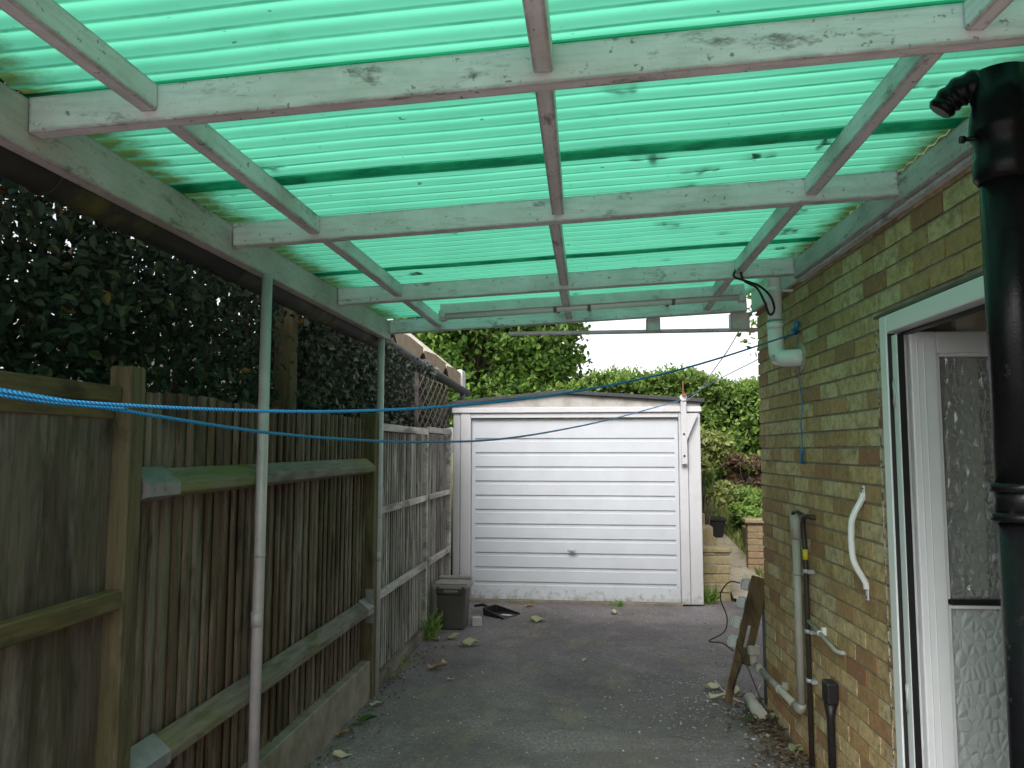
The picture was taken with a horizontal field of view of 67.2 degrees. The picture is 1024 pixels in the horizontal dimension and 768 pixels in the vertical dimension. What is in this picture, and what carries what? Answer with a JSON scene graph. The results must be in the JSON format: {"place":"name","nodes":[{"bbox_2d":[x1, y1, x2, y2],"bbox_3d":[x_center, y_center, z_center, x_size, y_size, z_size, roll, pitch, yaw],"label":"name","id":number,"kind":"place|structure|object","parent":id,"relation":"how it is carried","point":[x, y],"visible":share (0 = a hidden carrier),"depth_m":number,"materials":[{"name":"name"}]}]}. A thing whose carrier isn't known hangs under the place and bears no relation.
{"place":"outdoors","nodes":[
{"label":"outdoors","id":0,"kind":"place"},
{"bbox_2d":[242,453,452,765],"bbox_3d":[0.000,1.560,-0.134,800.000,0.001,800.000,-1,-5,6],"label":"ground","id":1,"kind":"structure","parent":0,"point":[350,640],"depth_m":5.63,"materials":[{"name":"grey concrete"}]},
{"bbox_2d":[0,78,395,665],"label":"ivy hedge","id":2,"kind":"object","parent":1,"relation":"on","point":[91,297],"visible":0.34,"depth_m":2.90,"materials":[{"name":"green plant"}]},
{"bbox_2d":[34,319,471,639],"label":"tiled outbuilding","id":3,"kind":"structure","parent":1,"relation":"on","point":[415,348],"depth_m":8.44,"materials":[{"name":"tile"}]},
{"bbox_2d":[266,303,297,744],"bbox_3d":[-1.262,0.693,4.223,0.120,2.460,0.200,-1,-5,6],"label":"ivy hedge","id":4,"kind":"object","parent":1,"relation":"on","point":[285,386],"depth_m":4.25,"materials":[{"name":"green plant"}]},
{"bbox_2d":[269,313,441,683],"bbox_3d":[-1.108,0.863,6.235,0.455,2.469,3.649,-1,-5,6],"label":"grey leaved shrub","id":5,"kind":"object","parent":1,"relation":"on","point":[402,378],"visible":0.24,"depth_m":5.42,"materials":[{"name":"green plant"}]},
{"bbox_2d":[751,117,1009,767],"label":"brick house","id":6,"kind":"structure","parent":1,"relation":"on","point":[890,316],"depth_m":2.88,"materials":[{"name":"brick"}]},
{"bbox_2d":[754,514,806,714],"bbox_3d":[1.479,1.204,4.294,0.071,1.015,0.891,0,-5,4],"label":"waste pipe","id":7,"kind":"object","parent":6,"relation":"attached to","point":[799,706],"visible":0.95,"depth_m":3.88,"materials":[{"name":"grey plastic"}]},
{"bbox_2d":[766,277,805,371],"bbox_3d":[1.451,-0.626,4.058,0.248,1.139,0.152,-5,-7,48],"label":"soil pipe","id":8,"kind":"object","parent":6,"relation":"attached to","point":[779,354],"visible":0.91,"depth_m":4.05,"materials":[{"name":"white plastic"}]},
{"bbox_2d":[793,321,799,334],"bbox_3d":[1.473,-0.289,3.977,0.038,0.071,0.064,-1,-5,6],"label":"wall hook","id":9,"kind":"object","parent":6,"relation":"attached to","point":[796,325],"depth_m":3.97,"materials":[{"name":"blue plastic"}]},
{"bbox_2d":[0,331,799,412],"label":"clothes line","id":10,"kind":"object","parent":9,"relation":"attached to","point":[21,394],"visible":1,"depth_m":1.97,"materials":[{"name":"blue plastic"}]},
{"bbox_2d":[0,388,127,409],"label":"rope tail","id":11,"kind":"object","parent":10,"relation":"attached to","point":[59,403],"visible":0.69,"depth_m":1.66},
{"bbox_2d":[797,333,804,463],"bbox_3d":[1.472,0.072,3.935,0.024,0.671,0.043,-1,-5,6],"label":"rope tail","id":12,"kind":"object","parent":10,"relation":"hanging from","point":[802,461],"visible":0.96,"depth_m":3.92},
{"bbox_2d":[684,328,793,398],"bbox_3d":[1.613,-0.084,5.870,0.014,0.146,3.814,0,-5,4],"label":"clothes line","id":13,"kind":"object","parent":9,"relation":"attached to","point":[731,372],"visible":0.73,"depth_m":5.66,"materials":[{"name":"blue plastic"}]},
{"bbox_2d":[791,510,817,767],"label":"supply pipe","id":14,"kind":"object","parent":6,"relation":"attached to","point":[809,632],"visible":0.98,"depth_m":3.77,"materials":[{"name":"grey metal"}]},
{"bbox_2d":[807,619,846,655],"bbox_3d":[1.448,1.171,3.568,0.046,0.072,0.416,0,-5,1],"label":"overflow pipe","id":15,"kind":"object","parent":6,"relation":"attached to","point":[821,633],"visible":1,"depth_m":3.56,"materials":[{"name":"grey plastic"}]},
{"bbox_2d":[848,486,868,600],"bbox_3d":[1.407,0.645,3.129,0.078,0.460,0.026,0,-5,3],"label":"grab handle","id":16,"kind":"object","parent":6,"relation":"attached to","point":[851,536],"visible":1,"depth_m":3.12,"materials":[{"name":"white plastic"}]},
{"bbox_2d":[906,331,1009,767],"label":"door","id":17,"kind":"structure","parent":6,"relation":"in","point":[963,694],"depth_m":2.81,"materials":[{"name":"white plastic"}]},
{"bbox_2d":[0,195,759,452],"label":"sky","id":18,"kind":"structure","parent":0,"point":[648,351],"materials":[{"name":"white"}]},
{"bbox_2d":[307,602,808,767],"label":"driveway","id":19,"kind":"structure","parent":0,"point":[610,742],"depth_m":4.84,"materials":[{"name":"grey asphalt"}]},
{"bbox_2d":[0,366,145,767],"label":"capped board fence","id":20,"kind":"object","parent":19,"relation":"on","point":[70,488],"visible":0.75,"depth_m":2.17,"materials":[{"name":"wood"}]},
{"bbox_2d":[0,393,680,442],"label":"clothes line","id":21,"kind":"object","parent":20,"relation":"attached to","point":[238,428],"visible":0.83,"depth_m":2.56,"materials":[{"name":"blue plastic"}]},
{"bbox_2d":[130,389,378,767],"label":"feather edge fence","id":22,"kind":"object","parent":19,"relation":"on","point":[191,684],"visible":0.87,"depth_m":3.24,"materials":[{"name":"wood"}]},
{"bbox_2d":[330,750,350,757],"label":"fallen leaf","id":23,"kind":"object","parent":19,"relation":"on","point":[338,753],"visible":1,"depth_m":3.91,"materials":[{"name":"beige plant"}]},
{"bbox_2d":[336,728,348,735],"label":"fallen leaf","id":24,"kind":"object","parent":19,"relation":"on","point":[342,732],"visible":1,"depth_m":4.21,"materials":[{"name":"brown plant"}]},
{"bbox_2d":[354,714,376,723],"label":"fallen leaf","id":25,"kind":"object","parent":19,"relation":"on","point":[366,717],"visible":1,"depth_m":4.42,"materials":[{"name":"green plant"}]},
{"bbox_2d":[389,654,410,678],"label":"weed","id":26,"kind":"object","parent":19,"relation":"on","point":[396,674],"visible":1,"depth_m":5.50,"materials":[{"name":"green plant"}]},
{"bbox_2d":[379,424,428,688],"bbox_3d":[-0.842,1.182,5.801,0.105,1.755,1.560,-1,-5,6],"label":"slatted fence","id":27,"kind":"object","parent":19,"relation":"on","point":[404,546],"visible":0.75,"depth_m":5.83,"materials":[{"name":"grey wood"}]},
{"bbox_2d":[414,373,448,434],"bbox_3d":[-0.740,0.273,7.324,0.032,0.627,1.484,-1,-5,6],"label":"diamond trellis","id":28,"kind":"object","parent":27,"relation":"attached to","point":[417,398],"visible":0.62,"depth_m":7.08,"materials":[{"name":"brown wood"}]},
{"bbox_2d":[419,608,443,640],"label":"weed","id":29,"kind":"object","parent":19,"relation":"on","point":[434,627],"visible":0.85,"depth_m":6.36,"materials":[{"name":"green plant"}]},
{"bbox_2d":[428,662,446,667],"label":"fallen leaf","id":30,"kind":"object","parent":19,"relation":"on","point":[436,665],"visible":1,"depth_m":5.49,"materials":[{"name":"brown plant"}]},
{"bbox_2d":[427,427,451,624],"bbox_3d":[-0.696,1.284,7.099,0.105,1.775,1.020,-1,-5,6],"label":"slatted fence","id":31,"kind":"object","parent":19,"relation":"on","point":[439,513],"visible":0.61,"depth_m":7.12,"materials":[{"name":"grey wood"}]},
{"bbox_2d":[433,575,472,629],"bbox_3d":[-0.520,1.933,6.798,0.310,0.430,0.326,-1,-5,6],"label":"food waste bin","id":32,"kind":"object","parent":19,"relation":"on","point":[453,594],"visible":0.98,"depth_m":6.69,"materials":[{"name":"black plastic"}]},
{"bbox_2d":[448,633,459,638],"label":"fallen leaf","id":33,"kind":"object","parent":19,"relation":"on","point":[453,635],"visible":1,"depth_m":6.39,"materials":[{"name":"plant"}]},
{"bbox_2d":[460,637,480,644],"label":"fallen leaf","id":34,"kind":"object","parent":19,"relation":"on","point":[469,641],"visible":1,"depth_m":6.17,"materials":[{"name":"plant"}]},
{"bbox_2d":[471,616,481,626],"bbox_3d":[-0.316,2.113,6.853,0.090,0.080,0.060,1,-5,-11],"label":"stone block","id":35,"kind":"object","parent":19,"relation":"on","point":[476,620],"depth_m":6.83,"materials":[{"name":"grey stone"}]},
{"bbox_2d":[474,603,519,619],"bbox_3d":[-0.190,2.147,7.331,0.463,0.085,0.276,-3,-6,35],"label":"dustpan","id":36,"kind":"object","parent":19,"relation":"on","point":[493,611],"visible":1,"depth_m":7.33,"materials":[{"name":"black plastic"}]},
{"bbox_2d":[0,0,1023,767],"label":"carport","id":37,"kind":"object","parent":19,"relation":"on","point":[368,158],"visible":0.94,"depth_m":2.29,"materials":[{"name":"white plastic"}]},
{"bbox_2d":[439,284,746,321],"bbox_3d":[0.487,-0.471,4.826,1.835,0.179,0.455,-1,-5,6],"label":"tube light fitting","id":38,"kind":"object","parent":37,"relation":"attached to","point":[644,298],"visible":1,"depth_m":4.61,"materials":[{"name":"plastic"}]},
{"bbox_2d":[685,332,738,401],"bbox_3d":[1.615,-0.086,6.405,0.011,0.302,2.731,0,-5,5],"label":"washing wire","id":39,"kind":"object","parent":37,"relation":"attached to","point":[715,367],"visible":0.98,"depth_m":5.90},
{"bbox_2d":[732,269,775,315],"bbox_3d":[1.268,-0.486,3.972,0.324,0.240,0.062,3,-6,-34],"label":"cable","id":40,"kind":"object","parent":37,"relation":"hanging from","point":[753,284],"visible":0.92,"depth_m":3.98,"materials":[{"name":"black plastic"}]},
{"bbox_2d":[485,599,539,603],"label":"weed","id":41,"kind":"object","parent":19,"relation":"on","point":[513,601],"visible":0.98,"depth_m":7.82,"materials":[{"name":"green plant"}]},
{"bbox_2d":[528,615,545,621],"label":"fallen leaf","id":42,"kind":"object","parent":19,"relation":"on","point":[536,618],"visible":1,"depth_m":7.03,"materials":[{"name":"beige plant"}]},
{"bbox_2d":[309,632,814,767],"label":"leaf litter","id":43,"kind":"object","parent":19,"relation":"on","point":[766,730],"visible":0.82,"depth_m":4.17,"materials":[{"name":"brown plant"}]},
{"bbox_2d":[324,604,807,767],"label":"grit","id":44,"kind":"object","parent":19,"relation":"on","point":[745,734],"visible":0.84,"depth_m":4.67,"materials":[{"name":"grey gravel"}]},
{"bbox_2d":[448,390,704,606],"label":"garage","id":45,"kind":"structure","parent":19,"relation":"on","point":[598,513],"depth_m":7.94,"materials":[{"name":"metal"}]},
{"bbox_2d":[471,418,680,602],"bbox_3d":[0.637,1.283,7.932,2.136,1.858,0.082,-1,-5,6],"label":"garage door","id":46,"kind":"structure","parent":45,"relation":"in","point":[588,512],"depth_m":7.94,"materials":[{"name":"grey metal"}]},
{"bbox_2d":[679,381,697,463],"bbox_3d":[1.789,0.386,7.780,0.180,0.840,0.070,-1,-5,6],"label":"pulley bracket","id":47,"kind":"object","parent":45,"relation":"attached to","point":[687,421],"visible":0.92,"depth_m":7.77,"materials":[{"name":"white metal"}]},
{"bbox_2d":[604,599,622,606],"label":"weed","id":48,"kind":"object","parent":19,"relation":"on","point":[619,604],"visible":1,"depth_m":7.70,"materials":[{"name":"green plant"}]},
{"bbox_2d":[703,586,721,604],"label":"weed","id":49,"kind":"object","parent":19,"relation":"on","point":[710,599],"visible":0.9,"depth_m":7.79,"materials":[{"name":"green plant"}]},
{"bbox_2d":[704,682,724,688],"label":"fallen leaf","id":50,"kind":"object","parent":19,"relation":"on","point":[710,685],"visible":0.95,"depth_m":5.02,"materials":[{"name":"beige plant"}]},
{"bbox_2d":[709,692,725,697],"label":"fallen leaf","id":51,"kind":"object","parent":19,"relation":"on","point":[717,695],"visible":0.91,"depth_m":4.83,"materials":[{"name":"beige plant"}]},
{"bbox_2d":[715,680,760,703],"bbox_3d":[1.387,1.866,4.715,0.034,0.157,0.413,2,-5,-24],"label":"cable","id":52,"kind":"object","parent":19,"relation":"on","point":[733,697],"visible":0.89,"depth_m":4.72,"materials":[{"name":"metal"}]},
{"bbox_2d":[734,685,741,693],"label":"fallen leaf","id":53,"kind":"object","parent":19,"relation":"on","point":[737,689],"visible":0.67,"depth_m":4.97,"materials":[{"name":"beige plant"}]},
{"bbox_2d":[724,575,765,703],"bbox_3d":[1.453,1.581,4.766,0.285,0.789,0.061,-2,-5,21],"label":"leaning plank","id":54,"kind":"object","parent":19,"relation":"on","point":[751,604],"visible":0.98,"depth_m":4.75,"materials":[{"name":"brown wood"}]},
{"bbox_2d":[709,581,739,651],"bbox_3d":[1.373,1.465,4.869,0.259,0.430,0.057,-2,-5,18],"label":"cable","id":55,"kind":"object","parent":54,"relation":"attached to","point":[710,641],"visible":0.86,"depth_m":4.88,"materials":[{"name":"black plastic"}]},
{"bbox_2d":[747,644,759,663],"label":"pipe end block","id":56,"kind":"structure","parent":54,"relation":"on","point":[753,652],"depth_m":4.71,"materials":[{"name":"grey plastic"}]},
{"bbox_2d":[732,647,764,708],"bbox_3d":[1.415,1.744,4.593,0.140,0.414,0.290,0,-5,0],"label":"wire stand","id":57,"kind":"object","parent":19,"relation":"on","point":[743,658],"visible":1,"depth_m":4.67,"materials":[{"name":"metal"}]},
{"bbox_2d":[741,713,755,723],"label":"fallen leaf","id":58,"kind":"object","parent":19,"relation":"on","point":[749,717],"visible":0.86,"depth_m":4.42,"materials":[{"name":"green plant"}]},
{"bbox_2d":[743,693,766,720],"bbox_3d":[1.439,1.912,4.562,0.076,0.076,0.280,0,-5,4],"label":"pipe offcut","id":59,"kind":"object","parent":19,"relation":"on","point":[754,706],"visible":0.92,"depth_m":4.49,"materials":[{"name":"grey plastic"}]},
{"bbox_2d":[762,602,767,704],"bbox_3d":[1.574,1.612,4.760,0.044,0.721,0.054,-1,-5,6],"label":"standing pipe","id":60,"kind":"object","parent":19,"relation":"on","point":[764,634],"visible":0.32,"depth_m":4.75,"materials":[{"name":"black plastic"}]},
{"bbox_2d":[762,713,778,719],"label":"fallen leaf","id":61,"kind":"object","parent":19,"relation":"on","point":[773,714],"visible":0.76,"depth_m":4.44,"materials":[{"name":"plant"}]},
{"bbox_2d":[788,743,803,750],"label":"fallen leaf","id":62,"kind":"object","parent":19,"relation":"on","point":[791,747],"visible":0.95,"depth_m":3.95,"materials":[{"name":"plant"}]},
{"bbox_2d":[822,679,838,767],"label":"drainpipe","id":63,"kind":"object","parent":19,"relation":"on","point":[830,695],"visible":1,"depth_m":3.44,"materials":[{"name":"plastic"}]},
{"bbox_2d":[929,61,1023,767],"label":"black downpipe","id":64,"kind":"object","parent":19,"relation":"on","point":[993,95],"visible":1,"depth_m":1.85,"materials":[{"name":"paint"}]},
{"bbox_2d":[451,466,763,601],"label":"garden ground","id":65,"kind":"structure","parent":0,"point":[733,599],"depth_m":10.75,"materials":[{"name":"green plant"}]},
{"bbox_2d":[394,317,595,434],"bbox_3d":[-0.832,-0.623,14.859,4.871,5.163,3.516,-1,-5,6],"label":"leafy tree","id":66,"kind":"object","parent":65,"relation":"on","point":[477,356],"visible":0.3,"depth_m":13.78,"materials":[{"name":"green plant"}]},
{"bbox_2d":[482,362,761,480],"bbox_3d":[3.528,0.861,14.016,8.255,2.600,1.867,-1,-5,6],"label":"garden hedge","id":67,"kind":"object","parent":65,"relation":"on","point":[726,405],"visible":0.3,"depth_m":13.47,"materials":[{"name":"green plant"}]},
{"bbox_2d":[701,467,715,512],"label":"round shrub","id":68,"kind":"object","parent":65,"relation":"on","point":[709,478],"visible":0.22,"depth_m":10.46,"materials":[{"name":"green plant"}]},
{"bbox_2d":[702,513,716,545],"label":"stepped block wall","id":69,"kind":"structure","parent":65,"relation":"on","point":[709,538],"depth_m":8.46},
{"bbox_2d":[703,546,730,601],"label":"block wall","id":70,"kind":"structure","parent":65,"relation":"on","point":[716,566],"depth_m":7.96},
{"bbox_2d":[700,425,734,524],"bbox_3d":[2.442,1.328,9.892,0.944,1.604,0.698,2,-5,-20],"label":"conifer shrub","id":71,"kind":"object","parent":65,"relation":"on","point":[717,447],"visible":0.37,"depth_m":9.84,"materials":[{"name":"plant"}]},
{"bbox_2d":[706,479,742,505],"bbox_3d":[3.062,1.638,11.454,0.723,0.506,0.869,-1,-5,6],"label":"bramble plant","id":72,"kind":"object","parent":65,"relation":"on","point":[730,494],"visible":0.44,"depth_m":11.26,"materials":[{"name":"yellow plant"}]},
{"bbox_2d":[712,427,749,484],"bbox_3d":[3.177,1.293,12.466,1.202,1.164,0.987,-1,-5,6],"label":"dark shrub","id":73,"kind":"object","parent":65,"relation":"on","point":[738,444],"visible":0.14,"depth_m":12.19,"materials":[{"name":"green plant"}]},
{"bbox_2d":[705,481,764,577],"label":"grass","id":74,"kind":"structure","parent":65,"relation":"on","point":[738,534],"depth_m":10.31,"materials":[{"name":"green plant"}]},
{"bbox_2d":[717,451,762,488],"bbox_3d":[3.670,1.390,12.217,0.873,0.654,0.723,-1,-5,6],"label":"brown shrub","id":75,"kind":"object","parent":65,"relation":"on","point":[754,480],"visible":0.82,"depth_m":12.10,"materials":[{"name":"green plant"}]},
{"bbox_2d":[737,295,757,356],"bbox_3d":[3.704,0.170,9.043,1.852,3.939,1.695,2,-5,-18],"label":"leafy tree","id":76,"kind":"object","parent":65,"relation":"on","point":[752,324],"visible":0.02,"depth_m":9.36,"materials":[{"name":"green plant"}]},
{"bbox_2d":[739,517,764,573],"bbox_3d":[3.692,2.036,9.903,1.700,0.755,2.020,-1,-5,6],"label":"raised brick bed","id":77,"kind":"object","parent":65,"relation":"on","point":[752,533],"visible":0.11,"depth_m":9.03,"materials":[{"name":"brick"}]},
{"bbox_2d":[726,484,763,529],"bbox_3d":[3.201,1.692,10.347,0.696,0.690,0.899,-1,-5,6],"label":"bramble plant","id":78,"kind":"object","parent":77,"relation":"on","point":[749,499],"visible":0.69,"depth_m":10.15,"materials":[{"name":"green plant"}]},
{"bbox_2d":[716,533,762,597],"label":"path","id":79,"kind":"structure","parent":0,"point":[739,570],"depth_m":9.09,"materials":[{"name":"beige concrete"}]},
{"bbox_2d":[705,516,726,537],"bbox_3d":[2.613,1.903,10.248,0.430,0.250,0.400,-1,-5,6],"label":"planter","id":80,"kind":"object","parent":79,"relation":"on","point":[717,523],"visible":0.49,"depth_m":10.07,"materials":[{"name":"black plastic"}]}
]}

